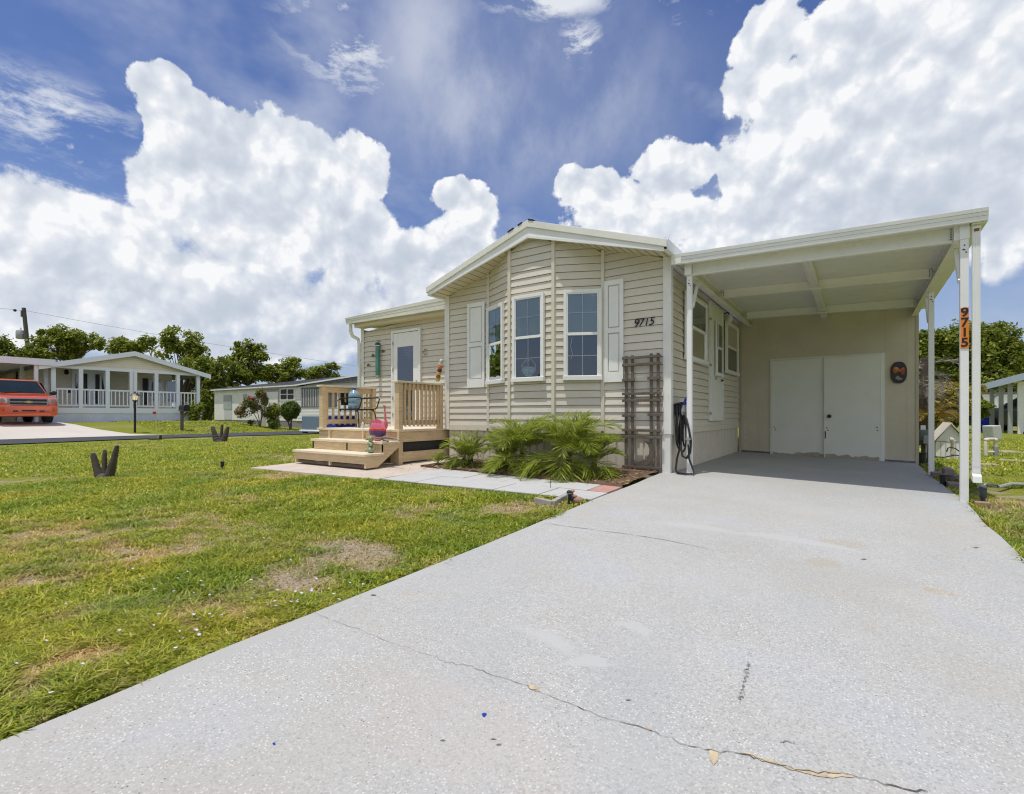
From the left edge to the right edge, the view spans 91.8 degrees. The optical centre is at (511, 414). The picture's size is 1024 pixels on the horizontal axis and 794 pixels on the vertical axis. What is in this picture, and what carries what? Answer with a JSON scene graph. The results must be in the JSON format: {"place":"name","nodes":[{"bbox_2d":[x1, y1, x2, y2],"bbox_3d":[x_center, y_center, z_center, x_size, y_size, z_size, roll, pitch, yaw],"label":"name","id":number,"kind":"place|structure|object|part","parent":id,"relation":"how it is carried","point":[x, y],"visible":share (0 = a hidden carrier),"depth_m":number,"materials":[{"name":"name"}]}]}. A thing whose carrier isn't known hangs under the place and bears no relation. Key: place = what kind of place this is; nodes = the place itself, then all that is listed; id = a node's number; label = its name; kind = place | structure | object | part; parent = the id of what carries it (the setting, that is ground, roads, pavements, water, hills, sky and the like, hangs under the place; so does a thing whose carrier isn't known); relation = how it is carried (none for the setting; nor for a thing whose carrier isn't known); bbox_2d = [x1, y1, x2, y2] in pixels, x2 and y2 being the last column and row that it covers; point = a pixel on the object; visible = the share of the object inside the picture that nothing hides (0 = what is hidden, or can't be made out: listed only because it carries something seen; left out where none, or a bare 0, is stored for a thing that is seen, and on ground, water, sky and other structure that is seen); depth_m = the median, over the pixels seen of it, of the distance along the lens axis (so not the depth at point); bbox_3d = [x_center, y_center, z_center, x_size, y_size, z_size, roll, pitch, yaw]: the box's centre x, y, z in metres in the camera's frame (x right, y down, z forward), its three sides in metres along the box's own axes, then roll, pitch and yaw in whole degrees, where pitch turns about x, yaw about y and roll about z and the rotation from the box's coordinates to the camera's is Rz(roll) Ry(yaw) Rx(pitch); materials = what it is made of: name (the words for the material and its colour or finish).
{"place":"outdoors","nodes":[
{"label":"outdoors","id":0,"kind":"place"},
{"bbox_2d":[0,421,148,438],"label":"neighbour driveway","id":1,"kind":"structure","parent":0,"point":[19,430],"depth_m":20.20,"materials":[{"name":"concrete"}]},
{"bbox_2d":[0,378,57,422],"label":"sport utility vehicle","id":2,"kind":"object","parent":1,"relation":"on","point":[26,400],"visible":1,"depth_m":21.08,"materials":[{"name":"orange paint"}]},
{"bbox_2d":[0,426,512,443],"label":"road","id":3,"kind":"structure","parent":0,"point":[13,441],"depth_m":18.52,"materials":[{"name":"grey asphalt"}]},
{"bbox_2d":[250,456,622,501],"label":"path","id":4,"kind":"structure","parent":0,"point":[416,473],"depth_m":6.37,"materials":[{"name":"concrete"}]},
{"bbox_2d":[293,380,448,468],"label":"deck","id":5,"kind":"structure","parent":4,"relation":"on","point":[417,443],"depth_m":8.27,"materials":[{"name":"brown wood"}]},
{"bbox_2d":[336,393,379,427],"bbox_3d":[-2.902,-0.121,9.380,0.760,0.721,0.462,0,0,35],"label":"metal chair","id":6,"kind":"object","parent":5,"relation":"on","point":[342,398],"visible":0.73,"depth_m":9.39,"materials":[{"name":"black metal"}]},
{"bbox_2d":[348,388,359,408],"bbox_3d":[-3.004,-0.306,9.439,0.224,0.396,0.222,0,0,35],"label":"water jug","id":7,"kind":"object","parent":6,"relation":"on","point":[353,403],"visible":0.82,"depth_m":9.35,"materials":[{"name":"blue plastic"}]},
{"bbox_2d":[365,436,374,452],"bbox_3d":[-2.151,0.455,7.547,0.150,0.264,0.127,0,0,35],"label":"turtle stack","id":8,"kind":"object","parent":5,"relation":"on","point":[370,445],"visible":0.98,"depth_m":7.51,"materials":[{"name":"green ceramic"}]},
{"bbox_2d":[369,419,385,440],"bbox_3d":[-2.110,0.245,7.786,0.388,0.340,0.100,0,0,35],"label":"painted disc","id":9,"kind":"object","parent":5,"relation":"on","point":[377,428],"visible":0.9,"depth_m":7.73,"materials":[{"name":"pink"}]},
{"bbox_2d":[383,405,387,439],"bbox_3d":[-2.013,0.130,7.864,0.060,0.566,0.107,0,0,35],"label":"flamingo","id":10,"kind":"object","parent":5,"relation":"on","point":[385,422],"visible":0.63,"depth_m":7.85,"materials":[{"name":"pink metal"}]},
{"bbox_2d":[375,436,399,441],"bbox_3d":[-1.869,0.371,7.500,0.584,0.091,0.096,0,0,35],"label":"driftwood","id":11,"kind":"object","parent":5,"relation":"on","point":[383,438],"visible":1,"depth_m":7.50,"materials":[{"name":"beige wood"}]},
{"bbox_2d":[0,451,1023,793],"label":"driveway","id":12,"kind":"structure","parent":0,"point":[750,623],"depth_m":1.85,"materials":[{"name":"concrete"}]},
{"bbox_2d":[671,206,988,502],"bbox_3d":[4.629,-0.587,7.479,2.975,2.909,4.832,0,0,35],"label":"carport","id":13,"kind":"object","parent":12,"relation":"on","point":[913,263],"visible":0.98,"depth_m":6.15,"materials":[{"name":"white metal"}]},
{"bbox_2d":[960,307,968,347],"bbox_3d":[4.397,-0.843,4.816,0.063,0.396,0.006,0,0,35],"label":"number sign","id":14,"kind":"object","parent":13,"relation":"attached to","point":[964,327],"visible":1,"depth_m":4.82,"materials":[{"name":"orange plastic"}]},
{"bbox_2d":[0,419,1023,740],"bbox_3d":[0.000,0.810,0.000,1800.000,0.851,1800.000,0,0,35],"label":"ground","id":15,"kind":"structure","parent":0,"point":[382,549],"depth_m":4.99,"materials":[{"name":"green plant"}]},
{"bbox_2d":[0,334,29,357],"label":"shade tree","id":16,"kind":"object","parent":15,"relation":"on","point":[6,345],"visible":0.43,"depth_m":43.78,"materials":[{"name":"green plant"}]},
{"bbox_2d":[15,308,29,344],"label":"utility pole","id":17,"kind":"object","parent":15,"relation":"on","point":[22,334],"visible":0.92,"depth_m":57.83,"materials":[{"name":"brown wood"}]},
{"bbox_2d":[30,311,353,365],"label":"overhead wire","id":18,"kind":"object","parent":17,"relation":"attached to","point":[184,339],"visible":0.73,"depth_m":64.63,"materials":[{"name":"black metal"}]},
{"bbox_2d":[8,342,52,358],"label":"shade tree","id":19,"kind":"object","parent":15,"relation":"on","point":[28,346],"visible":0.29,"depth_m":45.31,"materials":[{"name":"green plant"}]},
{"bbox_2d":[24,323,106,361],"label":"shade tree","id":20,"kind":"object","parent":15,"relation":"on","point":[70,344],"visible":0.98,"depth_m":45.28,"materials":[{"name":"green plant"}]},
{"bbox_2d":[90,444,118,477],"bbox_3d":[-5.891,0.714,7.171,0.374,0.572,0.194,0,0,21],"label":"palm stump","id":21,"kind":"object","parent":15,"relation":"on","point":[106,470],"visible":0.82,"depth_m":7.15,"materials":[{"name":"wood"}]},
{"bbox_2d":[0,351,210,421],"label":"porch house","id":22,"kind":"structure","parent":15,"relation":"on","point":[103,388],"depth_m":26.57,"materials":[{"name":"beige wood"}]},
{"bbox_2d":[71,369,104,407],"bbox_3d":[-22.786,-1.390,26.747,0.080,2.100,1.472,0,0,35],"label":"french door","id":23,"kind":"structure","parent":22,"relation":"in","point":[92,379],"depth_m":26.77,"materials":[{"name":"white paint"}]},
{"bbox_2d":[149,380,161,402],"bbox_3d":[-21.835,-1.415,30.383,0.085,1.350,0.676,0,0,35],"label":"window","id":24,"kind":"structure","parent":22,"relation":"in","point":[151,382],"depth_m":30.25,"materials":[{"name":"white paint"}]},
{"bbox_2d":[165,381,174,402],"bbox_3d":[-21.351,-1.415,31.081,0.085,1.350,0.619,0,0,35],"label":"window","id":25,"kind":"structure","parent":22,"relation":"in","point":[169,385],"depth_m":30.99,"materials":[{"name":"grey glass"}]},
{"bbox_2d":[102,333,158,353],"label":"shade tree","id":26,"kind":"object","parent":15,"relation":"on","point":[121,344],"visible":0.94,"depth_m":45.57,"materials":[{"name":"green plant"}]},
{"bbox_2d":[130,392,139,432],"bbox_3d":[-16.576,-0.058,21.805,0.380,1.910,0.329,0,0,35],"label":"lamp post","id":27,"kind":"object","parent":15,"relation":"on","point":[134,395],"visible":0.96,"depth_m":21.76,"materials":[{"name":"black metal"}]},
{"bbox_2d":[152,411,158,439],"bbox_3d":[-12.581,0.378,17.525,0.202,1.017,0.107,0,0,-17],"label":"driveway marker","id":28,"kind":"object","parent":15,"relation":"on","point":[154,412],"visible":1,"depth_m":17.50,"materials":[{"name":"plastic"}]},
{"bbox_2d":[178,405,189,430],"bbox_3d":[-15.551,0.197,23.582,0.582,1.328,0.348,0,0,35],"label":"mailbox","id":29,"kind":"object","parent":15,"relation":"on","point":[182,408],"visible":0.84,"depth_m":23.54,"materials":[{"name":"grey wood"}]},
{"bbox_2d":[150,324,230,412],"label":"shade tree","id":30,"kind":"object","parent":15,"relation":"on","point":[191,348],"visible":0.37,"depth_m":42.46,"materials":[{"name":"green plant"}]},
{"bbox_2d":[184,401,204,420],"bbox_3d":[-18.226,-0.086,28.493,1.222,1.342,0.892,0,0,14],"label":"leafy shrub","id":31,"kind":"object","parent":15,"relation":"on","point":[195,411],"visible":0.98,"depth_m":28.29,"materials":[{"name":"green plant"}]},
{"bbox_2d":[187,354,240,420],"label":"shade tree","id":32,"kind":"object","parent":15,"relation":"on","point":[216,371],"visible":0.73,"depth_m":40.56,"materials":[{"name":"green plant"}]},
{"bbox_2d":[211,424,228,441],"bbox_3d":[-9.213,0.642,15.660,0.573,0.688,0.233,0,0,0],"label":"palm stump","id":33,"kind":"object","parent":15,"relation":"on","point":[222,438],"visible":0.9,"depth_m":15.61,"materials":[{"name":"wood"}]},
{"bbox_2d":[14,485,468,693],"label":"lawn flowers","id":34,"kind":"object","parent":15,"relation":"on","point":[196,629],"visible":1,"depth_m":2.46,"materials":[{"name":"white plant"}]},
{"bbox_2d":[223,337,271,386],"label":"shade tree","id":35,"kind":"object","parent":15,"relation":"on","point":[250,372],"visible":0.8,"depth_m":43.71,"materials":[{"name":"green plant"}]},
{"bbox_2d":[247,419,255,424],"bbox_3d":[-14.627,0.509,27.762,0.480,0.610,0.465,0,0,35],"label":"bush","id":36,"kind":"object","parent":15,"relation":"on","point":[250,421],"visible":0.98,"depth_m":27.70,"materials":[{"name":"green plant"}]},
{"bbox_2d":[234,388,269,426],"bbox_3d":[-14.415,-0.304,27.592,1.953,2.442,1.077,0,0,5],"label":"oleander","id":37,"kind":"object","parent":15,"relation":"on","point":[253,405],"visible":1,"depth_m":27.39,"materials":[{"name":"green plant"}]},
{"bbox_2d":[260,402,280,426],"bbox_3d":[-13.519,0.125,27.969,1.281,1.688,0.922,0,0,12],"label":"bush","id":38,"kind":"object","parent":15,"relation":"on","point":[272,413],"visible":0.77,"depth_m":27.83,"materials":[{"name":"green plant"}]},
{"bbox_2d":[268,420,281,428],"bbox_3d":[-13.029,0.639,27.229,0.744,0.732,0.657,0,0,-12],"label":"bush","id":39,"kind":"object","parent":15,"relation":"on","point":[273,424],"visible":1,"depth_m":27.07,"materials":[{"name":"green plant"}]},
{"bbox_2d":[210,375,356,427],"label":"white house","id":40,"kind":"structure","parent":15,"relation":"on","point":[304,394],"depth_m":33.26,"materials":[{"name":"grey wood"}]},
{"bbox_2d":[266,392,277,425],"bbox_3d":[-16.490,-0.381,34.133,1.408,2.359,0.050,0,0,35],"label":"entry door","id":41,"kind":"structure","parent":40,"relation":"in","point":[273,396],"depth_m":34.08,"materials":[{"name":"white"}]},
{"bbox_2d":[280,388,294,400],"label":"window","id":42,"kind":"structure","parent":40,"relation":"in","point":[285,393],"depth_m":33.03,"materials":[{"name":"white glass"}]},
{"bbox_2d":[301,387,318,406],"bbox_3d":[-12.829,-1.100,31.592,2.126,1.266,0.060,0,0,35],"label":"louver window","id":43,"kind":"structure","parent":40,"relation":"in","point":[310,395],"depth_m":31.56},
{"bbox_2d":[328,392,336,406],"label":"louver window","id":44,"kind":"structure","parent":40,"relation":"in","point":[329,394],"depth_m":30.34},
{"bbox_2d":[262,356,315,383],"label":"shade tree","id":45,"kind":"object","parent":15,"relation":"on","point":[288,371],"visible":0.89,"depth_m":45.44,"materials":[{"name":"green plant"}]},
{"bbox_2d":[279,400,301,429],"bbox_3d":[-12.247,0.137,27.494,1.288,1.875,1.133,0,0,35],"label":"topiary shrub","id":46,"kind":"object","parent":15,"relation":"on","point":[291,410],"visible":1,"depth_m":27.24,"materials":[{"name":"green plant"}]},
{"bbox_2d":[299,416,318,433],"bbox_3d":[-8.945,0.490,22.924,1.494,0.850,0.920,0,0,28],"label":"utility cart","id":47,"kind":"object","parent":15,"relation":"on","point":[310,423],"visible":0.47,"depth_m":22.59,"materials":[{"name":"metal"}]},
{"bbox_2d":[304,361,341,379],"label":"shade tree","id":48,"kind":"object","parent":15,"relation":"on","point":[327,372],"visible":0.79,"depth_m":47.70,"materials":[{"name":"green plant"}]},
{"bbox_2d":[327,416,355,426],"bbox_3d":[-4.019,0.405,11.632,0.500,0.760,0.590,0,0,35],"label":"storage tote","id":49,"kind":"object","parent":15,"relation":"on","point":[342,425],"visible":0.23,"depth_m":11.44,"materials":[{"name":"blue plastic"}]},
{"bbox_2d":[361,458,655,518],"bbox_3d":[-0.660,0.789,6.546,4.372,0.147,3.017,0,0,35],"label":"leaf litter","id":50,"kind":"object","parent":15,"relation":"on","point":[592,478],"visible":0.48,"depth_m":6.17,"materials":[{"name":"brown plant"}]},
{"bbox_2d":[421,458,657,487],"bbox_3d":[0.209,0.783,6.950,3.330,0.111,1.274,0,0,35],"label":"mulch bed","id":51,"kind":"object","parent":15,"relation":"on","point":[628,471],"visible":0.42,"depth_m":6.43,"materials":[{"name":"brown wood"}]},
{"bbox_2d":[427,429,498,468],"bbox_3d":[-0.703,0.511,7.456,0.918,0.638,1.046,0,0,-30],"label":"pygmy date palm","id":52,"kind":"object","parent":51,"relation":"on","point":[464,447],"visible":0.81,"depth_m":7.33,"materials":[{"name":"green plant"}]},
{"bbox_2d":[468,415,560,475],"bbox_3d":[0.073,0.407,6.843,1.441,0.866,1.320,0,0,-2],"label":"pygmy date palm","id":53,"kind":"object","parent":51,"relation":"on","point":[515,433],"visible":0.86,"depth_m":6.74,"materials":[{"name":"green plant"}]},
{"bbox_2d":[511,408,627,483],"bbox_3d":[0.775,0.372,6.360,1.584,0.935,1.500,0,0,35],"label":"pygmy date palm","id":54,"kind":"object","parent":51,"relation":"on","point":[566,437],"visible":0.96,"depth_m":6.18,"materials":[{"name":"green plant"}]},
{"bbox_2d":[345,219,739,477],"bbox_3d":[2.494,-0.968,12.912,7.000,3.775,11.930,0,0,35],"label":"mobile home","id":55,"kind":"object","parent":15,"relation":"on","point":[529,319],"visible":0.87,"depth_m":7.34,"materials":[{"name":"plastic"}]},
{"bbox_2d":[375,341,379,377],"bbox_3d":[-2.759,-1.134,10.181,0.104,0.758,0.101,0,0,-17],"label":"wind chime","id":56,"kind":"object","parent":55,"relation":"hanging from","point":[377,359],"visible":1,"depth_m":10.15},
{"bbox_2d":[392,331,417,425],"bbox_3d":[-2.104,-0.695,9.745,0.712,1.840,0.084,0,0,35],"label":"entry door","id":57,"kind":"structure","parent":55,"relation":"in","point":[405,345],"depth_m":9.76,"materials":[{"name":"white plastic"}]},
{"bbox_2d":[435,359,443,381],"bbox_3d":[-1.268,-0.774,8.687,0.180,0.392,0.083,0,0,35],"label":"painted totem","id":58,"kind":"object","parent":55,"relation":"attached to","point":[439,370],"visible":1,"depth_m":8.66,"materials":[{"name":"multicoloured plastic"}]},
{"bbox_2d":[485,302,504,384],"bbox_3d":[-0.274,-1.113,7.894,0.551,1.253,0.244,0,0,42],"label":"bay window","id":59,"kind":"structure","parent":55,"relation":"in","point":[495,314],"depth_m":7.87,"materials":[{"name":"glass"}]},
{"bbox_2d":[511,292,545,381],"bbox_3d":[0.232,-1.128,7.320,0.574,1.283,0.068,0,0,35],"label":"bay window","id":60,"kind":"structure","parent":55,"relation":"in","point":[528,311],"depth_m":7.33,"materials":[{"name":"glass"}]},
{"bbox_2d":[563,288,601,379],"bbox_3d":[0.996,-1.129,7.010,0.554,1.283,0.070,0,0,9],"label":"bay window","id":61,"kind":"structure","parent":55,"relation":"in","point":[582,308],"depth_m":7.02,"materials":[{"name":"glass"}]},
{"bbox_2d":[622,353,660,475],"bbox_3d":[1.728,-0.003,6.619,0.538,1.609,0.037,0,0,35],"label":"trellis","id":62,"kind":"object","parent":55,"relation":"attached to","point":[651,430],"visible":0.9,"depth_m":6.58,"materials":[{"name":"brown wood"}]},
{"bbox_2d":[674,396,694,474],"bbox_3d":[2.241,0.264,6.512,0.212,1.002,0.535,0,0,10],"label":"garden hose","id":63,"kind":"object","parent":55,"relation":"attached to","point":[681,413],"visible":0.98,"depth_m":6.48,"materials":[{"name":"black plastic"}]},
{"bbox_2d":[684,290,708,365],"bbox_3d":[2.753,-1.251,7.362,0.068,0.958,1.140,0,0,35],"label":"side window","id":64,"kind":"structure","parent":55,"relation":"in","point":[700,310],"depth_m":7.47,"materials":[{"name":"white plastic"}]},
{"bbox_2d":[708,301,723,420],"bbox_3d":[3.503,-0.878,8.452,0.092,1.965,0.914,0,0,35],"label":"side door","id":65,"kind":"structure","parent":55,"relation":"in","point":[716,314],"depth_m":8.32,"materials":[{"name":"white plastic"}]},
{"bbox_2d":[725,320,739,376],"bbox_3d":[4.216,-1.246,9.475,0.068,0.968,1.080,0,0,35],"label":"side window","id":66,"kind":"structure","parent":55,"relation":"in","point":[731,331],"depth_m":9.45,"materials":[{"name":"white plastic"}]},
{"bbox_2d":[534,497,552,505],"bbox_3d":[0.308,0.851,4.754,0.050,0.087,0.236,0,0,-39],"label":"edging stone","id":67,"kind":"object","parent":15,"relation":"on","point":[541,501],"visible":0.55,"depth_m":4.73,"materials":[{"name":"concrete"}]},
{"bbox_2d":[551,492,567,506],"bbox_3d":[0.480,0.845,4.871,0.050,0.100,0.464,0,0,25],"label":"edging stone","id":68,"kind":"object","parent":15,"relation":"on","point":[558,499],"visible":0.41,"depth_m":4.79,"materials":[{"name":"concrete"}]},
{"bbox_2d":[566,490,571,503],"bbox_3d":[0.548,0.803,4.767,0.051,0.157,0.050,0,0,35],"label":"solar light","id":69,"kind":"object","parent":15,"relation":"on","point":[569,492],"visible":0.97,"depth_m":4.76,"materials":[{"name":"black plastic"}]},
{"bbox_2d":[570,489,582,503],"bbox_3d":[0.622,0.787,4.772,0.143,0.141,0.072,0,0,35],"label":"garden figurine","id":70,"kind":"object","parent":15,"relation":"on","point":[574,498],"visible":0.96,"depth_m":4.75,"materials":[{"name":"ceramic"}]},
{"bbox_2d":[739,308,918,464],"bbox_3d":[6.813,-0.550,10.792,2.895,2.880,3.499,0,0,35],"label":"storage room","id":71,"kind":"object","parent":15,"relation":"on","point":[814,385],"visible":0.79,"depth_m":9.31,"materials":[{"name":"paint"}]},
{"bbox_2d":[772,358,823,456],"bbox_3d":[5.567,-0.119,9.663,0.897,1.908,0.043,0,0,35],"label":"door","id":72,"kind":"structure","parent":71,"relation":"in","point":[797,385],"depth_m":9.64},
{"bbox_2d":[824,355,880,460],"bbox_3d":[6.242,-0.111,9.116,0.859,1.923,0.094,0,0,35],"label":"door","id":73,"kind":"structure","parent":71,"relation":"in","point":[852,384],"depth_m":9.11,"materials":[{"name":"white metal"}]},
{"bbox_2d":[890,362,906,382],"bbox_3d":[6.823,-0.743,8.753,0.230,0.380,0.033,0,0,35],"label":"oval plaque","id":74,"kind":"object","parent":71,"relation":"attached to","point":[898,372],"visible":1,"depth_m":8.74,"materials":[{"name":"ceramic"}]},
{"bbox_2d":[919,452,926,464],"bbox_3d":[7.215,0.775,8.748,0.160,0.210,0.160,0,0,35],"label":"bucket","id":75,"kind":"object","parent":15,"relation":"on","point":[922,457],"visible":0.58,"depth_m":8.69,"materials":[{"name":"black plastic"}]},
{"bbox_2d":[930,471,940,478],"bbox_3d":[5.876,0.835,6.878,0.107,0.085,0.240,0,0,35],"label":"paver","id":76,"kind":"object","parent":15,"relation":"on","point":[936,473],"visible":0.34,"depth_m":6.79,"materials":[{"name":"grey concrete"}]},
{"bbox_2d":[919,356,958,445],"bbox_3d":[11.586,-0.367,13.974,1.900,2.681,1.923,0,0,21],"label":"shaggy palm","id":77,"kind":"object","parent":15,"relation":"on","point":[923,398],"visible":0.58,"depth_m":13.84,"materials":[{"name":"green plant"}]},
{"bbox_2d":[939,474,945,485],"bbox_3d":[5.279,0.803,6.076,0.066,0.140,0.066,0,0,35],"label":"dark pot","id":78,"kind":"object","parent":15,"relation":"on","point":[943,479],"visible":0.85,"depth_m":6.06,"materials":[{"name":"black plastic"}]},
{"bbox_2d":[934,437,958,459],"bbox_3d":[8.318,0.673,9.500,0.487,0.474,0.206,0,0,1],"label":"standpipe","id":79,"kind":"object","parent":15,"relation":"on","point":[952,450],"visible":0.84,"depth_m":9.53,"materials":[{"name":"plastic"}]},
{"bbox_2d":[940,473,958,480],"bbox_3d":[5.797,0.836,6.568,0.181,0.085,0.240,0,0,35],"label":"paver","id":80,"kind":"object","parent":15,"relation":"on","point":[955,476],"visible":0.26,"depth_m":6.46,"materials":[{"name":"grey concrete"}]},
{"bbox_2d":[942,467,953,475],"bbox_3d":[5.714,0.746,6.504,0.095,0.085,0.240,0,0,35],"label":"paver","id":81,"kind":"object","parent":80,"relation":"on","point":[948,471],"visible":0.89,"depth_m":6.42,"materials":[{"name":"grey concrete"}]},
{"bbox_2d":[934,422,969,458],"bbox_3d":[8.889,0.516,10.138,0.542,0.716,1.110,0,0,35],"label":"pump cover","id":82,"kind":"object","parent":15,"relation":"on","point":[944,432],"visible":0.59,"depth_m":9.78,"materials":[{"name":"grey plastic"}]},
{"bbox_2d":[946,481,958,487],"bbox_3d":[5.292,0.856,5.945,0.115,0.085,0.240,0,0,35],"label":"paver","id":83,"kind":"object","parent":15,"relation":"on","point":[952,484],"visible":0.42,"depth_m":5.87,"materials":[{"name":"grey concrete"}]},
{"bbox_2d":[934,380,988,422],"bbox_3d":[14.844,-0.044,16.527,1.718,2.244,1.168,0,0,-22],"label":"croton","id":84,"kind":"object","parent":15,"relation":"on","point":[955,385],"visible":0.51,"depth_m":16.33,"materials":[{"name":"yellow plant"}]},
{"bbox_2d":[934,392,996,430],"bbox_3d":[21.269,-0.056,24.019,3.517,2.258,2.078,0,0,11],"label":"understory shrub","id":85,"kind":"object","parent":15,"relation":"on","point":[986,406],"visible":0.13,"depth_m":23.44,"materials":[{"name":"green plant"}]},
{"bbox_2d":[919,318,1023,391],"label":"shade tree","id":86,"kind":"object","parent":15,"relation":"on","point":[1002,349],"visible":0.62,"depth_m":40.81,"materials":[{"name":"green plant"}]},
{"bbox_2d":[974,501,990,508],"bbox_3d":[4.442,0.859,4.684,0.110,0.070,0.080,0,0,35],"label":"brick edging","id":87,"kind":"object","parent":15,"relation":"on","point":[980,503],"visible":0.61,"depth_m":4.65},
{"bbox_2d":[978,486,986,501],"bbox_3d":[4.591,0.803,4.835,0.068,0.202,0.066,0,0,35],"label":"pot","id":88,"kind":"object","parent":15,"relation":"on","point":[982,493],"visible":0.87,"depth_m":4.82,"materials":[{"name":"plastic"}]},
{"bbox_2d":[969,463,997,466],"bbox_3d":[8.053,0.862,8.462,0.340,0.050,0.240,0,0,35],"label":"stepping stone","id":89,"kind":"object","parent":15,"relation":"on","point":[987,464],"visible":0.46,"depth_m":8.36,"materials":[{"name":"beige stone"}]},
{"bbox_2d":[981,418,989,430],"bbox_3d":[24.756,0.513,26.000,0.540,0.720,0.540,0,0,35],"label":"recycling bin","id":90,"kind":"object","parent":15,"relation":"on","point":[985,421],"visible":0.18,"depth_m":25.80,"materials":[{"name":"blue plastic"}]},
{"bbox_2d":[984,438,998,456],"bbox_3d":[9.931,0.681,10.283,0.280,0.407,0.090,0,0,0],"label":"plastic pipe","id":91,"kind":"object","parent":15,"relation":"on","point":[995,451],"visible":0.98,"depth_m":10.26,"materials":[{"name":"plastic"}]},
{"bbox_2d":[982,425,1001,439],"bbox_3d":[16.578,0.626,17.124,0.357,0.521,0.400,0,0,0],"label":"tilted box","id":92,"kind":"object","parent":15,"relation":"on","point":[992,431],"visible":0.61,"depth_m":16.97,"materials":[{"name":"white"}]},
{"bbox_2d":[969,398,1016,430],"bbox_3d":[26.675,-0.104,25.208,2.517,1.965,5.360,0,0,-25],"label":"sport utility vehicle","id":93,"kind":"object","parent":15,"relation":"on","point":[1005,414],"visible":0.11,"depth_m":25.54,"materials":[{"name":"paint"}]},
{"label":"side window","id":94,"kind":"part","parent":93,"relation":"part of","materials":[{"name":"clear glass"}]},
{"bbox_2d":[970,392,1016,426],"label":"white house","id":95,"kind":"structure","parent":15,"relation":"on","point":[986,395],"depth_m":36.00,"materials":[{"name":"paint"}]},
{"bbox_2d":[977,482,1023,488],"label":"drain hose","id":96,"kind":"object","parent":15,"relation":"on","point":[1004,485],"visible":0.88,"depth_m":5.79,"materials":[{"name":"grey plastic"}]},
{"bbox_2d":[981,373,1023,433],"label":"clapboard house","id":97,"kind":"structure","parent":15,"relation":"on","point":[1018,379],"depth_m":22.75,"materials":[{"name":"white wood"}]},
{"bbox_2d":[998,459,1023,461],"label":"stepping stone","id":98,"kind":"object","parent":15,"relation":"on","point":[1010,460],"visible":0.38,"depth_m":9.12,"materials":[{"name":"beige stone"}]},
{"bbox_2d":[1005,368,1023,391],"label":"shade tree","id":99,"kind":"object","parent":15,"relation":"on","point":[1015,387],"visible":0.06,"depth_m":43.65,"materials":[{"name":"green plant"}]},
{"bbox_2d":[0,0,1023,405],"label":"sky","id":100,"kind":"structure","parent":0,"point":[275,174],"materials":[{"name":"blue"}]},
{"bbox_2d":[919,425,927,463],"bbox_3d":[7.391,0.551,8.876,0.152,0.718,0.290,0,0,35],"label":"meter pedestal","id":101,"kind":"object","parent":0,"point":[923,435],"visible":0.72,"depth_m":8.85,"materials":[{"name":"grey metal"}]}
]}

